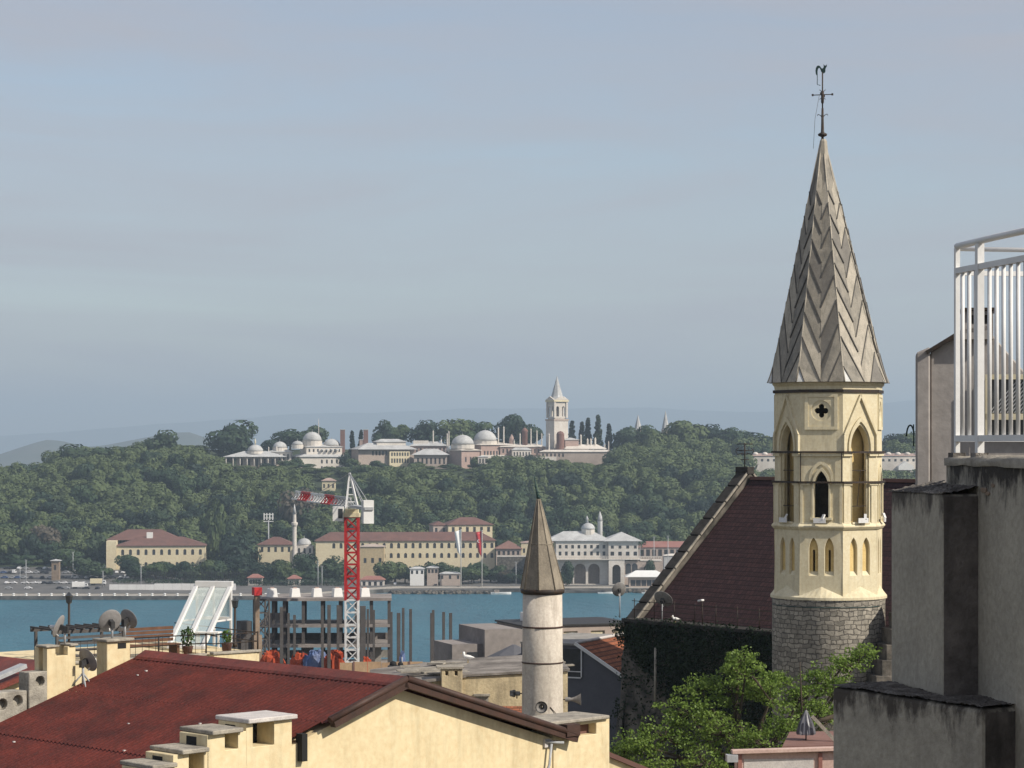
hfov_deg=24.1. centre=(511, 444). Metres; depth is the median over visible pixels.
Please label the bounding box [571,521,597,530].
broadleaf tree
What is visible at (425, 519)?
broadleaf tree
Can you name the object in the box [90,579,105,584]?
parked lorry
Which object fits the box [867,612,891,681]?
stepped wall
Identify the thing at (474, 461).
broadleaf tree
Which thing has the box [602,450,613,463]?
broadleaf tree
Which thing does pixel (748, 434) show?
broadleaf tree
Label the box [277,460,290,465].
broadleaf tree
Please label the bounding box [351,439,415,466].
long kiosk
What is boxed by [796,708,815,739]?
parasol
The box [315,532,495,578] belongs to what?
long shore hall
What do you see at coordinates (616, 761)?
brown roof house
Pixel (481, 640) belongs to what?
grey block
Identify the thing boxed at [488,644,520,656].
parasol
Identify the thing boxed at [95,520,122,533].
broadleaf tree
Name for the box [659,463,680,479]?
broadleaf tree
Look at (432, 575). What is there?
waterside kiosk
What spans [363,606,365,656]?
steel column
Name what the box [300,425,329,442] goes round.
broadleaf tree
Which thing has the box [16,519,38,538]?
broadleaf tree
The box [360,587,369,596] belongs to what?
water tank
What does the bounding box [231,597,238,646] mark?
lamp post
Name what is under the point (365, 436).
chimney stack
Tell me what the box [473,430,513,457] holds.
great domed hall
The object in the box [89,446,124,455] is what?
broadleaf tree
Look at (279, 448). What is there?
domed pavilion
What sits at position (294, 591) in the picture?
water tank
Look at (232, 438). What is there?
broadleaf tree
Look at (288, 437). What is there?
broadleaf tree
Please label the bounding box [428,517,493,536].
shore house
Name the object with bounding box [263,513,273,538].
floodlight mast
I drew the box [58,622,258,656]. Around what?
terrace railing
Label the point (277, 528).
broadleaf tree
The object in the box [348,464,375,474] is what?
broadleaf tree
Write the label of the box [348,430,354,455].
cypress tree
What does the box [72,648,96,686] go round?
satellite dish
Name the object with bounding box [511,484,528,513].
broadleaf tree
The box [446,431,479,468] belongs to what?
domed tower house
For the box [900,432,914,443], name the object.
broadleaf tree
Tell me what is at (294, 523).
shore minaret
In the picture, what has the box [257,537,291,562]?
shore house
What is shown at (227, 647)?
potted plant
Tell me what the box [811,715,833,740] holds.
roof strut
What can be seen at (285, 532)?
broadleaf tree
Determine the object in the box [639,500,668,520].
broadleaf tree
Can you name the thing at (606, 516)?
broadleaf tree
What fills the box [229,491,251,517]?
broadleaf tree
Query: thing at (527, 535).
broadleaf tree
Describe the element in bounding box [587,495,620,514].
broadleaf tree
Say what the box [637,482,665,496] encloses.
broadleaf tree
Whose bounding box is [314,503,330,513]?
broadleaf tree
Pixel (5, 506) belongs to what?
broadleaf tree
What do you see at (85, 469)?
broadleaf tree
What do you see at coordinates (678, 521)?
broadleaf tree
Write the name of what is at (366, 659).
site heap
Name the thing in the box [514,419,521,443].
cypress tree
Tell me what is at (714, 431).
broadleaf tree
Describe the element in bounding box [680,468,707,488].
broadleaf tree
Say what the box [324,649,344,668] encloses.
site heap
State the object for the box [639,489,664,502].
broadleaf tree
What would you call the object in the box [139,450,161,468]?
broadleaf tree
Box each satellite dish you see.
[49,615,68,644]
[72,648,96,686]
[99,610,120,637]
[121,609,136,636]
[612,582,625,617]
[654,591,672,619]
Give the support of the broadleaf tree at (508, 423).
on the hill at (317, 481)
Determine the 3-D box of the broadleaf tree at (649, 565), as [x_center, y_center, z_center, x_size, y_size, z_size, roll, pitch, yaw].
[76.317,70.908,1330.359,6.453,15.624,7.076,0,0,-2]
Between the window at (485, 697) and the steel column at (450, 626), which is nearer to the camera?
the window at (485, 697)
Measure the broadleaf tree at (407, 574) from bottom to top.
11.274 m
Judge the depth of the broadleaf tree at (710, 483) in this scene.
1556.09 m
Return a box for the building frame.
[260,594,391,667]
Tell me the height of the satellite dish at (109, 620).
0.679 m
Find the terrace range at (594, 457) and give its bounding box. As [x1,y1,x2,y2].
[539,450,611,464]
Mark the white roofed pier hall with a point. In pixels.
(641, 578)
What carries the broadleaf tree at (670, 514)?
on the hill at (317, 481)
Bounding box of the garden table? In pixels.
[195,631,221,647]
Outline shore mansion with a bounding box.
[106,529,206,569]
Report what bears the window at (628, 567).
in the arcaded pavilion at (590, 554)
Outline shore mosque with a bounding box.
[297,537,313,558]
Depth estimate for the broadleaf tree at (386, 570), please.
1332.99 m
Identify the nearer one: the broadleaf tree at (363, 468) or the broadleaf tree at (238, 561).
the broadleaf tree at (238, 561)
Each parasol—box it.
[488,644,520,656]
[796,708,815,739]
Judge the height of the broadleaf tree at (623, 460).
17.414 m
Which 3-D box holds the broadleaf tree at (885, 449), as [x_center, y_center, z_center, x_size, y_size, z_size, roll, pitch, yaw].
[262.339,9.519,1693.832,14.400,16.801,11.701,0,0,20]
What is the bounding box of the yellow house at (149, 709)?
[0,636,608,767]
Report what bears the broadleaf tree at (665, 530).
on the hill at (317, 481)
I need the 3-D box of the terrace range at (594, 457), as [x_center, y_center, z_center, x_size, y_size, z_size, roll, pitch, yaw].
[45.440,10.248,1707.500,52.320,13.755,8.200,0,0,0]
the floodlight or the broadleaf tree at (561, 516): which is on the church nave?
the floodlight
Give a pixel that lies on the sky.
(210, 209)
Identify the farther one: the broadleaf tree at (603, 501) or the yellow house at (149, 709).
the broadleaf tree at (603, 501)
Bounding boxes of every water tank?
[266,587,277,596]
[289,587,300,596]
[311,587,321,596]
[331,587,342,596]
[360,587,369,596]
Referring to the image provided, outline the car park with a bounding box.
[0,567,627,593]
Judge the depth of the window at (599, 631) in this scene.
151.85 m
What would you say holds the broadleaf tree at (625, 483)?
on the hill at (317, 481)
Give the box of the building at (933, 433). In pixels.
[906,307,1023,484]
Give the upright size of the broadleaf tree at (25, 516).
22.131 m
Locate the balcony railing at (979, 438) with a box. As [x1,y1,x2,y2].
[948,227,1023,457]
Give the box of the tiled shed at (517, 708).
[503,706,521,712]
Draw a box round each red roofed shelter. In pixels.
[247,574,263,585]
[287,575,301,585]
[360,576,385,585]
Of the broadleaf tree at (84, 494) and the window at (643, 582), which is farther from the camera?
the broadleaf tree at (84, 494)
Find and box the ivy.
[608,615,771,767]
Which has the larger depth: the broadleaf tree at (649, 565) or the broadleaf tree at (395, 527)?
the broadleaf tree at (395, 527)
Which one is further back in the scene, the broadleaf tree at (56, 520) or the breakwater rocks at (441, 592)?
the broadleaf tree at (56, 520)
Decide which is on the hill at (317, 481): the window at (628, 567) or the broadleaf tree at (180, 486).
the broadleaf tree at (180, 486)
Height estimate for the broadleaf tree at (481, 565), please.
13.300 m
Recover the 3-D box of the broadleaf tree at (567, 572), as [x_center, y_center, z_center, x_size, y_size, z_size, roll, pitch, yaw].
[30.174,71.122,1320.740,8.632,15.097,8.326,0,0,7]
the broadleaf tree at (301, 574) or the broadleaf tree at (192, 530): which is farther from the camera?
the broadleaf tree at (192, 530)
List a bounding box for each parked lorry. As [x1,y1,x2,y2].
[72,582,87,588]
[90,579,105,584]
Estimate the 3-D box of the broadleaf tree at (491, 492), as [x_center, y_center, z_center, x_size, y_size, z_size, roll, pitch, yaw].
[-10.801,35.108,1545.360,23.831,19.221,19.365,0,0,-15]
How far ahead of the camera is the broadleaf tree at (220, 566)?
1335.72 m
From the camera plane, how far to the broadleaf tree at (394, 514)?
1487.26 m
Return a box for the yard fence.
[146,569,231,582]
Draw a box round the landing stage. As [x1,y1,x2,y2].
[391,588,491,593]
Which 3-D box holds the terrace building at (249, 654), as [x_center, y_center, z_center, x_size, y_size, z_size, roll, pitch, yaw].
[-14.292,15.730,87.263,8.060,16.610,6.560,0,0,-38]
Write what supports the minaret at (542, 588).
on the ground
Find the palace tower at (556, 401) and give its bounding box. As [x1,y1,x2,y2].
[545,378,568,449]
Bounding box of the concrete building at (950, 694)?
[832,455,1023,767]
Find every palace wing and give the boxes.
[409,431,445,452]
[548,431,608,449]
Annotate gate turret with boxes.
[634,416,640,430]
[661,411,667,432]
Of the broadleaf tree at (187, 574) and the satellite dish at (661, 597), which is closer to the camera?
the satellite dish at (661, 597)
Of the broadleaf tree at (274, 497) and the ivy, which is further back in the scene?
the broadleaf tree at (274, 497)
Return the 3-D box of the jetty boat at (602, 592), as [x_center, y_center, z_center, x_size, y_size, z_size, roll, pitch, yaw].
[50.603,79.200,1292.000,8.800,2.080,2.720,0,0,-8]
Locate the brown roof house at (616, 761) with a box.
[609,752,646,767]
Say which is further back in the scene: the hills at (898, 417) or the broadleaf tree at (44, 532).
the hills at (898, 417)
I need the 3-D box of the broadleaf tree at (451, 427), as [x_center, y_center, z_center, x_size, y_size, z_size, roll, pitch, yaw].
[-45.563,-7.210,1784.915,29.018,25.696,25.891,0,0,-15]
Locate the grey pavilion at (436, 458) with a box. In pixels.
[412,449,448,468]
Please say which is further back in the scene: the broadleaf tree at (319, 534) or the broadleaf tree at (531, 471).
the broadleaf tree at (531, 471)
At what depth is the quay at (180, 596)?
1242.26 m
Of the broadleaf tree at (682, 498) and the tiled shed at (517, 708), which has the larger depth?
the broadleaf tree at (682, 498)
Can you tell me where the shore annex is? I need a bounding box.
[360,544,384,578]
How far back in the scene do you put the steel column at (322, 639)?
285.87 m
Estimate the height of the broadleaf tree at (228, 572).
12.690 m
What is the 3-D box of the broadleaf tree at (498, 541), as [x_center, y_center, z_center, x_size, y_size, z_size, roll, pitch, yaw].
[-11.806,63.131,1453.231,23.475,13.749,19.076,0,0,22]
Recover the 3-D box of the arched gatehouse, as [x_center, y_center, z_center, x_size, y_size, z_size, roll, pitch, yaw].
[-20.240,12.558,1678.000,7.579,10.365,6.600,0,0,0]
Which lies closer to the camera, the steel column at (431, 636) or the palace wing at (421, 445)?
the steel column at (431, 636)
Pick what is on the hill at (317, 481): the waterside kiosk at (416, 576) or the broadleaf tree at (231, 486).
the broadleaf tree at (231, 486)
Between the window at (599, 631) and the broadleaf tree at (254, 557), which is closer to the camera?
the window at (599, 631)
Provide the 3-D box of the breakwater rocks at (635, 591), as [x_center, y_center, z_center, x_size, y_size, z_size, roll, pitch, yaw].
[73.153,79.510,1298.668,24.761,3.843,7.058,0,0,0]
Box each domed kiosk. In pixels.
[224,439,286,468]
[292,420,344,467]
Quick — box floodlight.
[697,599,703,624]
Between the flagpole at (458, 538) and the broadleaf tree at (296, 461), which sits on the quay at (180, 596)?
the flagpole at (458, 538)
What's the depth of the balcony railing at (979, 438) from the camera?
12.14 m
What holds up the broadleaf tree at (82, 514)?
on the hill at (317, 481)
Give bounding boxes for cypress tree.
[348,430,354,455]
[358,430,362,445]
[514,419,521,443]
[568,420,575,438]
[578,421,585,443]
[584,418,592,449]
[592,414,603,449]
[605,423,613,450]
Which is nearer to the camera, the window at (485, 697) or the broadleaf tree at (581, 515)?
the window at (485, 697)
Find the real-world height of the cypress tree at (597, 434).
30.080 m
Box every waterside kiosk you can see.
[409,567,424,585]
[426,566,438,585]
[439,572,460,585]
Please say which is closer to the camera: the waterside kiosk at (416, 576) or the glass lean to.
the glass lean to
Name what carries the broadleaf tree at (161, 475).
on the hill at (317, 481)
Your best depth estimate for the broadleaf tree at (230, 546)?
1382.32 m
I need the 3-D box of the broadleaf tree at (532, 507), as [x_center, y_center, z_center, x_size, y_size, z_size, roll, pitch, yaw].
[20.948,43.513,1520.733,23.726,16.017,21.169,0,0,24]
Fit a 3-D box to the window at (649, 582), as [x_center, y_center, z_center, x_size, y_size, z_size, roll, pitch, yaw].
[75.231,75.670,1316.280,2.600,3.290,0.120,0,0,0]
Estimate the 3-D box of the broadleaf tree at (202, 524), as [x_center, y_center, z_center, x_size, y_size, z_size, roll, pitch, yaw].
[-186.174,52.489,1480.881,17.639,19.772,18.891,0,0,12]
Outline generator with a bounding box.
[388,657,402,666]
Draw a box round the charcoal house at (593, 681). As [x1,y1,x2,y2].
[520,633,623,751]
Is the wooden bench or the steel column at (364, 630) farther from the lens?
the steel column at (364, 630)
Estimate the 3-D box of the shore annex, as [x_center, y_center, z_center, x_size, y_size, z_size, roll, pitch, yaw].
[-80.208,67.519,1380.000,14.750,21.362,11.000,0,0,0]
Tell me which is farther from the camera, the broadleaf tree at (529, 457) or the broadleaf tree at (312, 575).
the broadleaf tree at (529, 457)
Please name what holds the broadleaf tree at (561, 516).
on the hill at (317, 481)
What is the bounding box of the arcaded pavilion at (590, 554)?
[551,516,661,584]
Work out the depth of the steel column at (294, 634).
292.86 m
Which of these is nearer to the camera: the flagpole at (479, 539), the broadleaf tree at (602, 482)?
the flagpole at (479, 539)
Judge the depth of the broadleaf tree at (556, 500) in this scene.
1518.95 m
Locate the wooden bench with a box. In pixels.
[119,626,180,652]
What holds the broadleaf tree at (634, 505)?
on the hill at (317, 481)
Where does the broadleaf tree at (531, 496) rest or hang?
on the hill at (317, 481)
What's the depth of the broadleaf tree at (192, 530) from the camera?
1460.22 m
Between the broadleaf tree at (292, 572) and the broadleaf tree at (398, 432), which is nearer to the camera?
the broadleaf tree at (292, 572)
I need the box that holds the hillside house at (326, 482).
[321,478,336,490]
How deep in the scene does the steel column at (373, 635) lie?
287.88 m
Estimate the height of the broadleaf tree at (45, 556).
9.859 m
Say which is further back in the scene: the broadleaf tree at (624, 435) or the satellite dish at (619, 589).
the broadleaf tree at (624, 435)
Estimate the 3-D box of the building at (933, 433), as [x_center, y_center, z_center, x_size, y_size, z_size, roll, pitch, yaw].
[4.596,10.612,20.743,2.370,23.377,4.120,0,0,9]
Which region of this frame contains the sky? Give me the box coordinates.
[0,0,1023,435]
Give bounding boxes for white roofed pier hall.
[624,570,659,586]
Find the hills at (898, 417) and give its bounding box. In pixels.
[0,400,914,453]
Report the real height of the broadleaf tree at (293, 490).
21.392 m
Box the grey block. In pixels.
[434,612,623,660]
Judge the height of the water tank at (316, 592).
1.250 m
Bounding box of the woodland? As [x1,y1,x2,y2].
[0,428,914,554]
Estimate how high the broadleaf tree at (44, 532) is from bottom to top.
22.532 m
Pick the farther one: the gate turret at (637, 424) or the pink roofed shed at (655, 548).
the gate turret at (637, 424)
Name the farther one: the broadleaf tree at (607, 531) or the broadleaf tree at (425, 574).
the broadleaf tree at (607, 531)
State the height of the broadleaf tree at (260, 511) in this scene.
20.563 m
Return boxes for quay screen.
[109,583,235,589]
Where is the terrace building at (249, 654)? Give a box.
[0,641,260,685]
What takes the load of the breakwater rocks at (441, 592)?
in the water
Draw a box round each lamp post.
[65,592,72,642]
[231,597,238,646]
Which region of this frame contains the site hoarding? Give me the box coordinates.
[340,661,425,671]
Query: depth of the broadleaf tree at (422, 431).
1772.06 m
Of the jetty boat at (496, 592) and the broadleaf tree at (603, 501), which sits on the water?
the jetty boat at (496, 592)
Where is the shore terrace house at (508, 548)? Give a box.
[495,541,553,564]
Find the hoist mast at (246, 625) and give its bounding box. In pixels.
[232,587,269,660]
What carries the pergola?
on the terrace building at (249, 654)
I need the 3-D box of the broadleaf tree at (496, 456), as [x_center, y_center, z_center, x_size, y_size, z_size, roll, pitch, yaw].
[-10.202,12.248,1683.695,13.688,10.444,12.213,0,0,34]
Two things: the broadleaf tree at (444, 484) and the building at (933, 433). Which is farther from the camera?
the broadleaf tree at (444, 484)
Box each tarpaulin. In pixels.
[303,649,325,667]
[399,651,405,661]
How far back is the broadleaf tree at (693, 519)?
1483.23 m
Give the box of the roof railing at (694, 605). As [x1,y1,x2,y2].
[632,598,770,629]
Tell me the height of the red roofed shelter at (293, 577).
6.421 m
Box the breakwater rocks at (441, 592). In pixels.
[391,590,491,593]
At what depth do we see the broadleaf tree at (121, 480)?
1567.15 m
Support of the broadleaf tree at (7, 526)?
on the hill at (317, 481)
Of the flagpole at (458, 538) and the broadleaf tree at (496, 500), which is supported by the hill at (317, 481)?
the broadleaf tree at (496, 500)
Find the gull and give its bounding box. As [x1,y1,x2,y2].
[460,652,474,659]
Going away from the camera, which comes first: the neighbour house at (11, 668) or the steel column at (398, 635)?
the neighbour house at (11, 668)
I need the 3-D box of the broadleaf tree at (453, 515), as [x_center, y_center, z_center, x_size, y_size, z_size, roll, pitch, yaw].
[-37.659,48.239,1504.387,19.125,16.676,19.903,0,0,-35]
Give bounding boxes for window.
[467,652,477,657]
[474,694,489,701]
[563,649,581,678]
[591,630,603,633]
[625,563,630,573]
[632,563,637,571]
[636,580,640,585]
[641,580,645,585]
[647,580,651,585]
[985,374,1022,434]
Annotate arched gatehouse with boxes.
[478,456,487,463]
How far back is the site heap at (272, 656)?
293.48 m
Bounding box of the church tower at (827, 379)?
[767,64,888,744]
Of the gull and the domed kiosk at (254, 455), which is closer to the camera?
the gull
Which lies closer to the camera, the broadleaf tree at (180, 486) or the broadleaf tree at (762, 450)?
the broadleaf tree at (180, 486)
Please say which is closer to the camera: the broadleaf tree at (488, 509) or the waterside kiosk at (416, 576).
the waterside kiosk at (416, 576)
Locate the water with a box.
[0,592,643,661]
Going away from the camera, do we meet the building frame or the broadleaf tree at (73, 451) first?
the building frame
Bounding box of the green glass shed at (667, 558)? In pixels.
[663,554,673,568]
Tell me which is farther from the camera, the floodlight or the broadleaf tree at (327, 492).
the broadleaf tree at (327, 492)
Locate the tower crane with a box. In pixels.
[291,473,373,662]
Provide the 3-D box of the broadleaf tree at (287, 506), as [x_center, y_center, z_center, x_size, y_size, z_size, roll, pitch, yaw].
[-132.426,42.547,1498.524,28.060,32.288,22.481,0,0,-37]
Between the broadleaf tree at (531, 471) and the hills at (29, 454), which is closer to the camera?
the broadleaf tree at (531, 471)
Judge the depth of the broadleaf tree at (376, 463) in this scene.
1680.30 m
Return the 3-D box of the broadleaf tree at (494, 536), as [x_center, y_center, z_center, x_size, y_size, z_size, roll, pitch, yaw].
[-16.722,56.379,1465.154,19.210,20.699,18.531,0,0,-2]
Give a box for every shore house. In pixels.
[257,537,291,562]
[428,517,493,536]
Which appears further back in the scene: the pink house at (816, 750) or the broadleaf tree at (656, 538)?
the broadleaf tree at (656, 538)
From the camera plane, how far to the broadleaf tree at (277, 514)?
1497.32 m
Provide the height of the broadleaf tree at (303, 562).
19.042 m
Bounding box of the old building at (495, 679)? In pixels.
[370,655,573,711]
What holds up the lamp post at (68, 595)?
on the terrace building at (249, 654)
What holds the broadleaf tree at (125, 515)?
on the hill at (317, 481)
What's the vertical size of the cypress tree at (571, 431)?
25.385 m
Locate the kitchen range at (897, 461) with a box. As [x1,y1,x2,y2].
[752,452,914,471]
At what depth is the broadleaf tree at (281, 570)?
1333.57 m
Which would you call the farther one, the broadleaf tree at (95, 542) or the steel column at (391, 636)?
the broadleaf tree at (95, 542)
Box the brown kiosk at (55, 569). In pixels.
[50,559,61,579]
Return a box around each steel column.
[280,607,282,663]
[287,613,289,663]
[293,615,295,657]
[321,611,323,667]
[327,605,330,668]
[337,605,338,650]
[360,606,362,661]
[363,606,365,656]
[367,609,368,657]
[373,610,374,661]
[390,612,392,661]
[397,613,399,661]
[402,608,404,652]
[409,609,411,661]
[430,613,432,660]
[432,610,434,660]
[442,612,444,639]
[449,613,451,639]
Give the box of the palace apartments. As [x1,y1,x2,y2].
[498,426,556,460]
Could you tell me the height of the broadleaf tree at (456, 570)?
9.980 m
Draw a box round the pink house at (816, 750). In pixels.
[725,731,833,767]
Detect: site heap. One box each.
[260,649,285,663]
[290,652,306,665]
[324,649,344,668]
[363,656,370,671]
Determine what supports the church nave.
on the ground
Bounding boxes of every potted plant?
[180,626,194,653]
[221,629,232,650]
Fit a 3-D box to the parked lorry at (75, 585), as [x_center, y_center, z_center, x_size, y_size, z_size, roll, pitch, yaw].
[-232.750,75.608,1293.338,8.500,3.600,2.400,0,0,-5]
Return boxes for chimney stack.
[340,429,344,453]
[363,429,368,443]
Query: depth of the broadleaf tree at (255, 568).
1334.44 m
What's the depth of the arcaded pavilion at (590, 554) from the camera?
1333.78 m
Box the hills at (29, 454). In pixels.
[0,432,216,467]
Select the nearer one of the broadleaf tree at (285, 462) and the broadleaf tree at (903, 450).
the broadleaf tree at (285, 462)
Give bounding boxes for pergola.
[30,623,128,659]
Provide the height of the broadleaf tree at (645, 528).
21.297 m
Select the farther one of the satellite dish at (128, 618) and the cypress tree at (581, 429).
the cypress tree at (581, 429)
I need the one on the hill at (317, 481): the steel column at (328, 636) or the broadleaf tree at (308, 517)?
the broadleaf tree at (308, 517)
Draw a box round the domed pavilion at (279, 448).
[268,441,292,465]
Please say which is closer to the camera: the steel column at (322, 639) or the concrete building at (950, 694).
the concrete building at (950, 694)
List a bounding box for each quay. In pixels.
[0,586,648,599]
[564,590,626,592]
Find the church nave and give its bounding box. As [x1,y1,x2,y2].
[616,443,914,767]
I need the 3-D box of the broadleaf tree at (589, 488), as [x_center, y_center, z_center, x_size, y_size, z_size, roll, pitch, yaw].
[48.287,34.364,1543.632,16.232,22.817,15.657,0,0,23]
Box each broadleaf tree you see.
[0,521,26,536]
[0,534,21,554]
[0,560,8,564]
[1,500,27,522]
[3,554,36,566]
[12,464,40,471]
[15,508,35,525]
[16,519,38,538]
[18,533,40,555]
[28,491,54,503]
[29,524,61,546]
[32,559,43,564]
[34,540,60,554]
[35,501,67,515]
[36,550,56,563]
[48,516,73,527]
[50,548,84,569]
[51,522,72,548]
[57,444,96,458]
[62,538,91,555]
[68,556,104,575]
[69,462,97,481]
[69,484,97,505]
[69,505,91,520]
[70,520,96,533]
[83,530,107,560]
[85,480,111,505]
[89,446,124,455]
[90,567,113,578]
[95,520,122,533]
[103,489,125,501]
[108,470,135,488]
[113,492,145,508]
[114,554,139,566]
[116,509,135,529]
[118,560,144,571]
[125,462,153,482]
[125,565,147,579]
[126,508,155,528]
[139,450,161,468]
[141,430,178,450]
[143,562,167,579]
[146,466,177,489]
[152,507,177,525]
[152,562,173,577]
[161,453,185,467]
[166,525,185,536]
[168,523,201,537]
[169,561,192,579]
[171,474,195,500]
[177,503,206,520]
[178,563,199,581]
[179,462,206,475]
[192,474,212,493]
[195,559,215,580]
[198,516,209,533]
[203,420,258,461]
[204,498,226,560]
[207,493,232,514]
[208,561,229,580]
[214,531,261,563]
[218,478,242,495]
[222,566,235,579]
[225,555,258,581]
[226,513,250,531]
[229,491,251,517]
[230,567,247,583]
[238,484,252,505]
[247,501,278,522]
[247,544,257,562]
[247,560,266,576]
[258,562,274,583]
[259,463,276,466]
[259,492,281,506]
[260,439,286,450]
[265,508,289,527]
[266,521,286,538]
[267,559,292,581]
[270,429,304,450]
[272,559,291,584]
[276,527,309,540]
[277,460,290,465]
[277,488,318,525]
[277,568,302,579]
[281,487,299,500]
[289,457,303,468]
[291,552,318,572]
[293,571,307,579]
[296,508,321,528]
[297,486,320,505]
[298,464,315,467]
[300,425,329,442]
[302,569,324,581]
[307,524,335,541]
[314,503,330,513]
[317,531,326,537]
[318,555,350,582]
[319,511,340,521]
[323,490,339,506]
[331,563,351,581]
[336,452,350,465]
[340,482,369,496]
[343,524,364,531]
[344,458,360,466]
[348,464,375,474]
[360,507,387,528]
[368,496,384,510]
[369,460,385,466]
[371,419,392,442]
[372,476,392,500]
[373,560,397,583]
[378,503,408,526]
[381,523,404,531]
[387,424,410,440]
[389,481,417,499]
[393,562,405,581]
[403,494,431,509]
[405,420,440,442]
[405,566,416,580]
[409,477,433,493]
[411,512,439,529]
[417,565,426,582]
[424,561,435,568]
[425,495,452,515]
[426,518,451,529]
[435,418,470,445]
[435,562,454,577]
[436,509,463,521]
[437,477,456,492]
[440,463,454,467]
[450,497,473,514]
[450,568,463,581]
[459,420,494,440]
[459,565,483,583]
[467,482,486,508]
[468,562,488,582]
[470,456,477,465]
[473,502,501,520]
[476,496,505,514]
[479,485,510,500]
[480,568,498,582]
[481,476,500,487]
[484,520,497,538]
[491,455,504,458]
[493,413,526,443]
[493,564,506,571]
[495,525,523,540]
[495,538,502,554]
[496,570,514,582]
[499,498,522,523]
[499,568,519,583]
[503,475,530,494]
[506,511,532,531]
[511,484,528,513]
[521,424,543,443]
[522,527,549,540]
[524,454,536,459]
[526,467,546,477]
[527,490,552,506]
[527,501,560,519]
[530,476,548,492]
[545,506,572,527]
[545,513,556,526]
[547,470,572,491]
[549,525,571,535]
[551,491,568,509]
[561,561,573,585]
[565,471,583,489]
[568,507,593,525]
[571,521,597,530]
[577,481,596,498]
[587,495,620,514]
[592,510,619,528]
[593,477,611,488]
[596,525,616,536]
[597,485,625,500]
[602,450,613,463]
[609,642,882,767]
[612,426,637,446]
[613,474,634,494]
[615,458,636,470]
[616,494,644,517]
[619,521,655,535]
[628,531,645,552]
[634,425,663,443]
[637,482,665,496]
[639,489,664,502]
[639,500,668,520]
[644,560,655,569]
[648,536,671,540]
[655,517,671,539]
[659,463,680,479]
[663,420,709,440]
[663,507,687,520]
[664,490,692,510]
[668,518,689,530]
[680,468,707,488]
[683,496,709,512]
[683,510,704,532]
[702,480,720,491]
[704,424,726,440]
[708,495,717,506]
[718,472,734,482]
[722,427,747,443]
[730,443,755,456]
[736,431,765,440]
[752,446,772,452]
[759,437,772,443]
[882,433,907,444]
[882,447,892,452]
[895,445,914,452]
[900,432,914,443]
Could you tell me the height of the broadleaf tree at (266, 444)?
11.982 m
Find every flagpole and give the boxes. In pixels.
[455,530,461,586]
[476,531,482,586]
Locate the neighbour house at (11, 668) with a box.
[0,656,34,689]
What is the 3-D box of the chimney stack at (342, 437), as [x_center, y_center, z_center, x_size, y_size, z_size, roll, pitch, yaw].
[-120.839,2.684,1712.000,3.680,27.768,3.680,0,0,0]
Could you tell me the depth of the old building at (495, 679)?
80.07 m
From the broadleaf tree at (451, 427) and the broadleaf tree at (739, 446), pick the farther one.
the broadleaf tree at (451, 427)
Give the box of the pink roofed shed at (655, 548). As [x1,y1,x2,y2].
[638,541,683,572]
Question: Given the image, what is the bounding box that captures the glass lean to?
[166,581,233,648]
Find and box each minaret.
[291,504,297,567]
[510,476,580,715]
[597,512,602,535]
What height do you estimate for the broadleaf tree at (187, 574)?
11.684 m
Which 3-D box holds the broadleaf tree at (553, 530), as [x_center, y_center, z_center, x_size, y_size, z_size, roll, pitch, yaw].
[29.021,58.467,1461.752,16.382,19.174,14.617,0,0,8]
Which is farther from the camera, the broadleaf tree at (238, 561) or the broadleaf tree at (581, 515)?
the broadleaf tree at (581, 515)
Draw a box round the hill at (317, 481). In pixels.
[0,449,913,566]
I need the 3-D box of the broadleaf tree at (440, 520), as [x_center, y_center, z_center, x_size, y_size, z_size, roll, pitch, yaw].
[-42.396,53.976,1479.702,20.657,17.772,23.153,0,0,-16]
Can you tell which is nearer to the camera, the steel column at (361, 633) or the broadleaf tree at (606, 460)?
the steel column at (361, 633)
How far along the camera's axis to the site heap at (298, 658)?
292.54 m
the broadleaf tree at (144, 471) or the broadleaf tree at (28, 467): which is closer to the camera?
the broadleaf tree at (144, 471)
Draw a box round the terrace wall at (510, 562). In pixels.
[497,555,525,582]
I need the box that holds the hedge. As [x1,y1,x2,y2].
[110,578,343,585]
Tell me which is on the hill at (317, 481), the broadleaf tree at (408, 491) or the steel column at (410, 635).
the broadleaf tree at (408, 491)
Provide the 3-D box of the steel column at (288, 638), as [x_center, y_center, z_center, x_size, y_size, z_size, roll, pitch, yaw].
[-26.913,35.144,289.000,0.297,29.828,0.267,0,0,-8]
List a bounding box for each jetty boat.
[491,590,510,593]
[598,590,612,593]
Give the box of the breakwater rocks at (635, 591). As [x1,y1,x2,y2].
[627,589,645,592]

